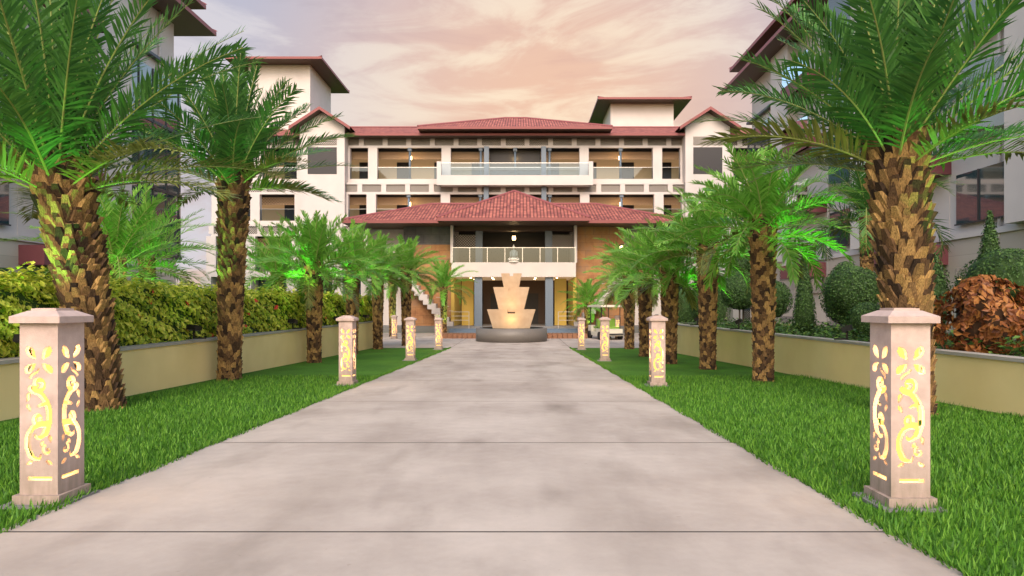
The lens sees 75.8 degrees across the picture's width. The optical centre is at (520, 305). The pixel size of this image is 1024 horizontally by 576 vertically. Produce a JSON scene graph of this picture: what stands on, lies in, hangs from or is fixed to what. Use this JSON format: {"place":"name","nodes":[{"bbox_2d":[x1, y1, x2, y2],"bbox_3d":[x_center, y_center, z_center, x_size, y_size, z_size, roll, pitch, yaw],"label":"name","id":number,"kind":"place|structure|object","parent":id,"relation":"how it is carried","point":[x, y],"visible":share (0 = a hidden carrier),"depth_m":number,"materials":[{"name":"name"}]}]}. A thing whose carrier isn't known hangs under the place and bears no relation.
{"place":"outdoors","nodes":[
{"label":"outdoors","id":0,"kind":"place"},
{"bbox_2d":[0,333,962,575],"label":"driveway","id":1,"kind":"structure","parent":0,"point":[510,393],"depth_m":4.72,"materials":[{"name":"concrete"}]},
{"bbox_2d":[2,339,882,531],"bbox_3d":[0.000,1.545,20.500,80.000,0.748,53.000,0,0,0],"label":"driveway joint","id":2,"kind":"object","parent":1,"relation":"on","point":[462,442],"visible":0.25,"depth_m":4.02,"materials":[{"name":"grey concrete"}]},
{"bbox_2d":[476,273,546,342],"bbox_3d":[-0.500,0.078,36.000,3.900,3.690,3.900,0,0,0],"label":"fountain","id":3,"kind":"object","parent":1,"relation":"on","point":[511,296],"visible":0.98,"depth_m":35.30,"materials":[{"name":"stone"}]},
{"bbox_2d":[442,333,586,338],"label":"steps","id":4,"kind":"structure","parent":1,"relation":"on","point":[473,335],"depth_m":38.60,"materials":[{"name":"brown brick"}]},
{"bbox_2d":[587,305,622,339],"bbox_3d":[4.910,0.927,38.151,1.380,1.964,2.800,0,0,-12],"label":"golf cart","id":5,"kind":"object","parent":1,"relation":"on","point":[614,330],"visible":0.8,"depth_m":37.57,"materials":[{"name":"beige plastic"}]},
{"bbox_2d":[174,0,789,286],"label":"sky","id":6,"kind":"structure","parent":0,"point":[400,62],"materials":[{"name":"pink"}]},
{"bbox_2d":[0,347,1023,575],"bbox_3d":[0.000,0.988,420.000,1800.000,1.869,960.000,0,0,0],"label":"ground","id":7,"kind":"structure","parent":0,"point":[375,362],"depth_m":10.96,"materials":[{"name":"green plant"}]},
{"bbox_2d":[12,334,31,355],"bbox_3d":[-6.482,0.515,8.700,0.364,0.290,0.191,0,0,0],"label":"floodlight","id":8,"kind":"object","parent":7,"relation":"on","point":[16,338],"visible":0.07,"depth_m":8.63,"materials":[{"name":"black metal"}]},
{"bbox_2d":[0,308,99,508],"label":"lantern bollard","id":9,"kind":"object","parent":7,"relation":"on","point":[51,413],"visible":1,"depth_m":4.59,"materials":[{"name":"light pinkish stone"},{"name":"glowing translucent panel"}]},
{"bbox_2d":[0,0,181,285],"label":"wing","id":10,"kind":"structure","parent":7,"relation":"on","point":[15,253],"depth_m":30.83,"materials":[{"name":"white paint"}]},
{"bbox_2d":[152,0,216,35],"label":"wing roof","id":11,"kind":"structure","parent":10,"relation":"on","point":[188,21],"depth_m":35.64,"materials":[{"name":"red tile"}]},
{"bbox_2d":[0,0,296,411],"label":"palm","id":12,"kind":"object","parent":7,"relation":"on","point":[53,93],"visible":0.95,"depth_m":9.29,"materials":[{"name":"green plant"}]},
{"bbox_2d":[0,321,372,420],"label":"planter wall","id":13,"kind":"structure","parent":7,"relation":"on","point":[149,367],"depth_m":13.30,"materials":[{"name":"yellow paint"}]},
{"bbox_2d":[186,325,206,338],"bbox_3d":[-6.504,0.516,13.180,0.354,0.287,0.181,0,0,18],"label":"floodlight","id":14,"kind":"object","parent":7,"relation":"on","point":[193,328],"visible":1,"depth_m":13.18,"materials":[{"name":"black metal"}]},
{"bbox_2d":[113,41,358,380],"bbox_3d":[-5.971,-1.777,14.158,4.831,6.930,4.692,0,0,-39],"label":"palm","id":15,"kind":"object","parent":7,"relation":"on","point":[223,96],"visible":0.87,"depth_m":13.82,"materials":[{"name":"green plant"}]},
{"bbox_2d":[249,65,330,128],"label":"hotel tower","id":16,"kind":"structure","parent":7,"relation":"on","point":[311,83],"depth_m":64.00,"materials":[{"name":"white paint"}]},
{"bbox_2d":[225,55,349,92],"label":"roof","id":17,"kind":"structure","parent":16,"relation":"on","point":[325,72],"depth_m":63.65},
{"bbox_2d":[288,319,301,328],"bbox_3d":[-6.524,0.514,18.980,0.353,0.291,0.182,0,0,17],"label":"floodlight","id":18,"kind":"object","parent":7,"relation":"on","point":[293,321],"visible":1,"depth_m":18.96,"materials":[{"name":"black metal"}]},
{"bbox_2d":[259,268,335,292],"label":"palm","id":19,"kind":"object","parent":7,"relation":"on","point":[290,284],"visible":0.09,"depth_m":33.67,"materials":[{"name":"green plant"}]},
{"bbox_2d":[246,209,388,362],"bbox_3d":[-6.200,-0.577,19.835,4.384,4.773,4.234,0,0,0],"label":"palm","id":20,"kind":"object","parent":7,"relation":"on","point":[312,241],"visible":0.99,"depth_m":19.67,"materials":[{"name":"green plant"}]},
{"bbox_2d":[335,315,358,385],"bbox_3d":[-3.465,0.941,13.096,0.430,1.502,0.430,0,0,2],"label":"lantern bollard","id":21,"kind":"object","parent":7,"relation":"on","point":[347,349],"visible":1,"depth_m":12.97,"materials":[{"name":"stone"}]},
{"bbox_2d":[303,219,407,353],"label":"palm","id":22,"kind":"object","parent":7,"relation":"on","point":[355,235],"visible":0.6,"depth_m":24.37,"materials":[{"name":"green plant"}]},
{"bbox_2d":[342,230,421,348],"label":"palm","id":23,"kind":"object","parent":7,"relation":"on","point":[377,318],"visible":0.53,"depth_m":28.82,"materials":[{"name":"green plant"}]},
{"bbox_2d":[390,315,397,338],"bbox_3d":[-7.415,1.292,38.496,0.430,1.502,0.430,0,0,3],"label":"lantern bollard","id":24,"kind":"object","parent":7,"relation":"on","point":[393,326],"visible":0.98,"depth_m":38.37,"materials":[{"name":"stone"}]},
{"bbox_2d":[364,259,428,336],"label":"palm tree","id":25,"kind":"object","parent":7,"relation":"on","point":[392,305],"visible":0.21,"depth_m":40.81,"materials":[{"name":"green plant"}]},
{"bbox_2d":[402,317,416,360],"bbox_3d":[-3.515,1.103,20.895,0.430,1.502,0.430,0,0,-1],"label":"lantern bollard","id":26,"kind":"object","parent":7,"relation":"on","point":[410,338],"visible":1,"depth_m":20.77,"materials":[{"name":"stone"}]},
{"bbox_2d":[384,233,444,345],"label":"palm","id":27,"kind":"object","parent":7,"relation":"on","point":[406,302],"visible":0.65,"depth_m":31.40,"materials":[{"name":"green plant"}]},
{"bbox_2d":[433,318,443,349],"bbox_3d":[-3.565,1.261,28.496,0.430,1.502,0.430,0,0,3],"label":"lantern bollard","id":28,"kind":"object","parent":7,"relation":"on","point":[438,333],"visible":0.98,"depth_m":28.37,"materials":[{"name":"stone"}]},
{"bbox_2d":[413,256,478,332],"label":"palm tree","id":29,"kind":"object","parent":7,"relation":"on","point":[443,279],"visible":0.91,"depth_m":44.31,"materials":[{"name":"green plant"}]},
{"bbox_2d":[201,113,749,322],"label":"building","id":30,"kind":"structure","parent":7,"relation":"on","point":[635,174],"depth_m":59.96,"materials":[{"name":"white paint"}]},
{"bbox_2d":[288,106,354,132],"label":"gable roof","id":31,"kind":"structure","parent":30,"relation":"on","point":[312,114],"depth_m":57.93,"materials":[{"name":"red tile"}]},
{"bbox_2d":[255,126,751,138],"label":"roof","id":32,"kind":"structure","parent":30,"relation":"on","point":[413,132],"depth_m":59.59,"materials":[{"name":"red tile"}]},
{"bbox_2d":[417,117,612,132],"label":"roof","id":33,"kind":"structure","parent":30,"relation":"on","point":[515,125],"depth_m":58.87,"materials":[{"name":"red tile"}]},
{"bbox_2d":[675,106,740,132],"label":"gable roof","id":34,"kind":"structure","parent":30,"relation":"on","point":[715,113],"depth_m":57.90,"materials":[{"name":"red tile"}]},
{"bbox_2d":[367,225,660,332],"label":"building entrance","id":35,"kind":"object","parent":7,"relation":"on","point":[550,264],"visible":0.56,"depth_m":48.80,"materials":[{"name":"paint"}]},
{"bbox_2d":[342,203,681,231],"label":"roof","id":36,"kind":"structure","parent":35,"relation":"on","point":[599,214],"depth_m":48.03,"materials":[{"name":"red tile"}]},
{"bbox_2d":[436,190,590,222],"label":"porch roof","id":37,"kind":"structure","parent":35,"relation":"on","point":[513,206],"depth_m":46.46,"materials":[{"name":"red tile"}]},
{"bbox_2d":[507,245,519,261],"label":"seated statue","id":38,"kind":"object","parent":35,"relation":"on","point":[513,255],"visible":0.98,"depth_m":47.58,"materials":[{"name":"grey stone"}]},
{"bbox_2d":[28,11,1000,321],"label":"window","id":39,"kind":"structure","parent":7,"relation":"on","point":[828,117],"depth_m":31.96,"materials":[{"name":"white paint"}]},
{"bbox_2d":[576,318,585,349],"bbox_3d":[2.605,1.257,28.295,0.430,1.502,0.430,0,0,0],"label":"lantern bollard","id":40,"kind":"object","parent":7,"relation":"on","point":[581,333],"visible":1,"depth_m":28.16,"materials":[{"name":"stone"}]},
{"bbox_2d":[559,278,616,333],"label":"palm tree","id":41,"kind":"object","parent":7,"relation":"on","point":[586,299],"visible":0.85,"depth_m":44.77,"materials":[{"name":"green plant"}]},
{"bbox_2d":[597,317,610,360],"bbox_3d":[2.635,1.099,20.696,0.430,1.502,0.430,0,0,3],"label":"lantern bollard","id":42,"kind":"object","parent":7,"relation":"on","point":[604,338],"visible":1,"depth_m":20.57,"materials":[{"name":"stone"}]},
{"bbox_2d":[614,315,620,338],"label":"lantern bollard","id":43,"kind":"object","parent":7,"relation":"on","point":[616,320],"visible":0.35,"depth_m":37.87,"materials":[{"name":"stone"}]},
{"bbox_2d":[582,241,660,348],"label":"palm","id":44,"kind":"object","parent":7,"relation":"on","point":[629,324],"visible":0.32,"depth_m":28.82,"materials":[{"name":"green plant"}]},
{"bbox_2d":[592,264,652,304],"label":"palm tree","id":45,"kind":"object","parent":7,"relation":"on","point":[612,283],"visible":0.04,"depth_m":42.21,"materials":[{"name":"green plant"}]},
{"bbox_2d":[583,224,691,356],"bbox_3d":[4.446,-0.526,23.177,4.031,4.807,4.020,0,0,29],"label":"palm","id":46,"kind":"object","parent":7,"relation":"on","point":[645,304],"visible":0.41,"depth_m":23.00,"materials":[{"name":"green plant"}]},
{"bbox_2d":[645,315,668,386],"bbox_3d":[2.665,0.937,12.895,0.430,1.502,0.430,0,0,1],"label":"lantern bollard","id":47,"kind":"object","parent":7,"relation":"on","point":[657,350],"visible":1,"depth_m":12.77,"materials":[{"name":"stone"}]},
{"bbox_2d":[600,211,739,363],"bbox_3d":[4.432,-0.502,19.433,4.121,4.590,4.140,0,0,0],"label":"palm","id":48,"kind":"object","parent":7,"relation":"on","point":[669,304],"visible":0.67,"depth_m":19.20,"materials":[{"name":"green plant"}]},
{"bbox_2d":[630,176,784,369],"bbox_3d":[4.832,-0.821,17.311,3.938,5.148,4.256,0,0,0],"label":"palm","id":49,"kind":"object","parent":7,"relation":"on","point":[707,301],"visible":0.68,"depth_m":17.01,"materials":[{"name":"green plant"}]},
{"bbox_2d":[717,271,751,326],"bbox_3d":[7.990,-0.247,23.951,1.776,2.134,1.764,0,0,0],"label":"cloud topiary","id":50,"kind":"object","parent":7,"relation":"on","point":[737,288],"depth_m":23.52,"materials":[{"name":"green plant"}]},
{"bbox_2d":[730,319,742,328],"bbox_3d":[6.082,0.508,18.518,0.314,0.304,0.256,0,0,32],"label":"floodlight","id":51,"kind":"object","parent":7,"relation":"on","point":[738,321],"visible":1,"depth_m":18.46,"materials":[{"name":"black metal"}]},
{"bbox_2d":[666,134,866,382],"bbox_3d":[4.912,-0.894,13.608,3.844,5.159,4.258,0,0,36],"label":"palm","id":52,"kind":"object","parent":7,"relation":"on","point":[758,203],"visible":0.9,"depth_m":13.46,"materials":[{"name":"green plant"}]},
{"bbox_2d":[834,324,852,339],"bbox_3d":[6.299,0.511,12.811,0.294,0.298,0.283,0,0,40],"label":"floodlight","id":53,"kind":"object","parent":7,"relation":"on","point":[847,328],"visible":1,"depth_m":12.76,"materials":[{"name":"black metal"}]},
{"bbox_2d":[677,324,1023,416],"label":"planter wall","id":54,"kind":"structure","parent":7,"relation":"on","point":[986,381],"depth_m":12.64,"materials":[{"name":"yellow paint"}]},
{"bbox_2d":[689,0,1023,415],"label":"palm","id":55,"kind":"object","parent":7,"relation":"on","point":[899,68],"visible":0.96,"depth_m":8.71,"materials":[{"name":"green plant"}]},
{"bbox_2d":[746,0,1023,339],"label":"wing","id":56,"kind":"structure","parent":7,"relation":"on","point":[989,183],"depth_m":24.20,"materials":[{"name":"white paint"}]},
{"bbox_2d":[723,0,827,92],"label":"wing roof","id":57,"kind":"structure","parent":56,"relation":"on","point":[769,49],"depth_m":40.00,"materials":[{"name":"red tile"}]},
{"bbox_2d":[852,308,945,511],"bbox_3d":[2.665,0.765,4.645,0.430,1.502,0.430,0,0,0],"label":"lantern bollard","id":58,"kind":"object","parent":7,"relation":"on","point":[899,435],"visible":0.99,"depth_m":4.51,"materials":[{"name":"pale stone"},{"name":"glowing warm yellow translucent panel"}]},
{"bbox_2d":[603,104,673,125],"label":"wall","id":59,"kind":"structure","parent":0,"point":[639,115],"depth_m":73.00,"materials":[{"name":"white paint"}]},
{"bbox_2d":[588,96,691,123],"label":"roof","id":60,"kind":"structure","parent":59,"relation":"on","point":[600,109],"depth_m":72.60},
{"bbox_2d":[740,326,1020,355],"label":"planter soil","id":61,"kind":"structure","parent":0,"point":[863,339],"depth_m":17.63,"materials":[{"name":"brown soil"}]},
{"bbox_2d":[2,183,215,287],"bbox_3d":[-10.459,-1.268,17.037,5.204,4.270,4.898,0,0,37],"label":"palm","id":62,"kind":"object","parent":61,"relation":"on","point":[120,245],"visible":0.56,"depth_m":16.73,"materials":[{"name":"green plant"}]},
{"bbox_2d":[100,183,217,289],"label":"palm","id":63,"kind":"object","parent":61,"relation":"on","point":[151,257],"visible":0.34,"depth_m":21.85,"materials":[{"name":"green plant"}]},
{"bbox_2d":[0,261,372,358],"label":"hedge","id":64,"kind":"object","parent":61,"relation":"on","point":[145,312],"visible":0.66,"depth_m":12.80,"materials":[{"name":"green plant"}]},
{"bbox_2d":[203,216,334,290],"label":"palm","id":65,"kind":"object","parent":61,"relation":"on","point":[271,266],"visible":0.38,"depth_m":26.50,"materials":[{"name":"green plant"}]},
{"bbox_2d":[677,289,694,322],"bbox_3d":[7.599,0.558,30.535,1.982,2.730,1.972,0,0,0],"label":"conical shrub","id":66,"kind":"object","parent":61,"relation":"on","point":[685,313],"visible":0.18,"depth_m":29.82,"materials":[{"name":"green plant"}]},
{"bbox_2d":[688,277,719,321],"bbox_3d":[7.336,-0.292,26.307,1.266,2.224,1.247,0,0,0],"label":"topiary cone","id":67,"kind":"object","parent":61,"relation":"on","point":[695,313],"visible":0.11,"depth_m":26.12,"materials":[{"name":"green plant"}]},
{"bbox_2d":[717,290,730,322],"bbox_3d":[9.472,0.507,32.993,2.253,2.832,2.161,0,0,0],"label":"shrub","id":68,"kind":"object","parent":61,"relation":"on","point":[722,309],"visible":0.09,"depth_m":32.27,"materials":[{"name":"green plant"}]},
{"bbox_2d":[730,252,750,326],"bbox_3d":[8.224,-0.646,24.197,1.091,2.932,1.101,0,0,0],"label":"cloud topiary","id":69,"kind":"object","parent":61,"relation":"on","point":[745,263],"depth_m":23.84,"materials":[{"name":"green plant"}]},
{"bbox_2d":[749,280,793,317],"bbox_3d":[7.785,0.003,20.407,1.303,1.634,1.314,0,0,0],"label":"topiary ball","id":70,"kind":"object","parent":61,"relation":"on","point":[783,293],"visible":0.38,"depth_m":19.96,"materials":[{"name":"green plant"}]},
{"bbox_2d":[791,249,817,332],"bbox_3d":[7.898,-0.416,18.291,0.686,2.472,0.691,0,0,0],"label":"topiary cone","id":71,"kind":"object","parent":61,"relation":"on","point":[803,310],"visible":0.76,"depth_m":18.15,"materials":[{"name":"green plant"}]},
{"bbox_2d":[818,261,855,332],"bbox_3d":[9.391,-0.247,19.010,1.456,2.134,1.492,0,0,0],"label":"topiary ball","id":72,"kind":"object","parent":61,"relation":"on","point":[838,318],"visible":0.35,"depth_m":18.91,"materials":[{"name":"green plant"}]},
{"bbox_2d":[821,266,879,337],"bbox_3d":[8.219,-0.089,16.211,1.480,1.818,1.476,0,0,0],"label":"topiary ball","id":73,"kind":"object","parent":61,"relation":"on","point":[849,288],"visible":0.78,"depth_m":15.80,"materials":[{"name":"green plant"}]},
{"bbox_2d":[678,317,1023,356],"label":"groundcover","id":74,"kind":"object","parent":61,"relation":"on","point":[783,327],"visible":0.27,"depth_m":16.61,"materials":[{"name":"green plant"}]},
{"bbox_2d":[843,301,879,341],"bbox_3d":[7.708,0.358,14.586,0.916,0.925,0.907,0,0,0],"label":"topiary ball","id":75,"kind":"object","parent":61,"relation":"on","point":[856,313],"visible":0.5,"depth_m":14.43,"materials":[{"name":"green plant"}]},
{"bbox_2d":[791,158,962,272],"bbox_3d":[10.574,-1.974,20.242,5.473,5.677,5.785,0,0,0],"label":"palm","id":76,"kind":"object","parent":61,"relation":"on","point":[866,257],"visible":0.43,"depth_m":20.28,"materials":[{"name":"green plant"}]},
{"bbox_2d":[933,252,951,335],"bbox_3d":[8.110,-0.190,13.195,1.048,2.020,1.066,0,0,0],"label":"topiary cone","id":77,"kind":"object","parent":61,"relation":"on","point":[941,286],"visible":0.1,"depth_m":12.88,"materials":[{"name":"green plant"}]},
{"bbox_2d":[933,274,1023,354],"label":"copper shrub","id":78,"kind":"object","parent":61,"relation":"on","point":[986,315],"visible":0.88,"depth_m":10.34,"materials":[{"name":"brown plant"}]},
{"bbox_2d":[948,248,1023,352],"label":"topiary ball","id":79,"kind":"object","parent":61,"relation":"on","point":[1007,263],"visible":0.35,"depth_m":10.88,"materials":[{"name":"green plant"}]},
{"bbox_2d":[977,210,999,257],"bbox_3d":[9.992,-0.612,14.008,0.879,2.865,0.844,0,0,0],"label":"topiary cone","id":80,"kind":"object","parent":61,"relation":"on","point":[989,241],"visible":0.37,"depth_m":13.94,"materials":[{"name":"green plant"}]},
{"bbox_3d":[-28.000,-16.500,20.000,15.600,1.000,29.600,0,0,0],"label":"wing attic","id":81,"kind":"object","parent":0,"visible":0},
{"bbox_2d":[181,0,206,9],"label":"wing roof","id":82,"kind":"structure","parent":81,"relation":"on","point":[198,5],"depth_m":36.70,"materials":[{"name":"red tile"}]},
{"bbox_3d":[25.200,-16.500,25.000,15.600,1.000,39.600,0,0,0],"label":"wing attic","id":83,"kind":"object","parent":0,"visible":0},
{"bbox_2d":[729,0,802,71],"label":"wing roof","id":84,"kind":"structure","parent":83,"relation":"on","point":[765,35],"depth_m":41.23,"materials":[{"name":"red tile"}]}
]}

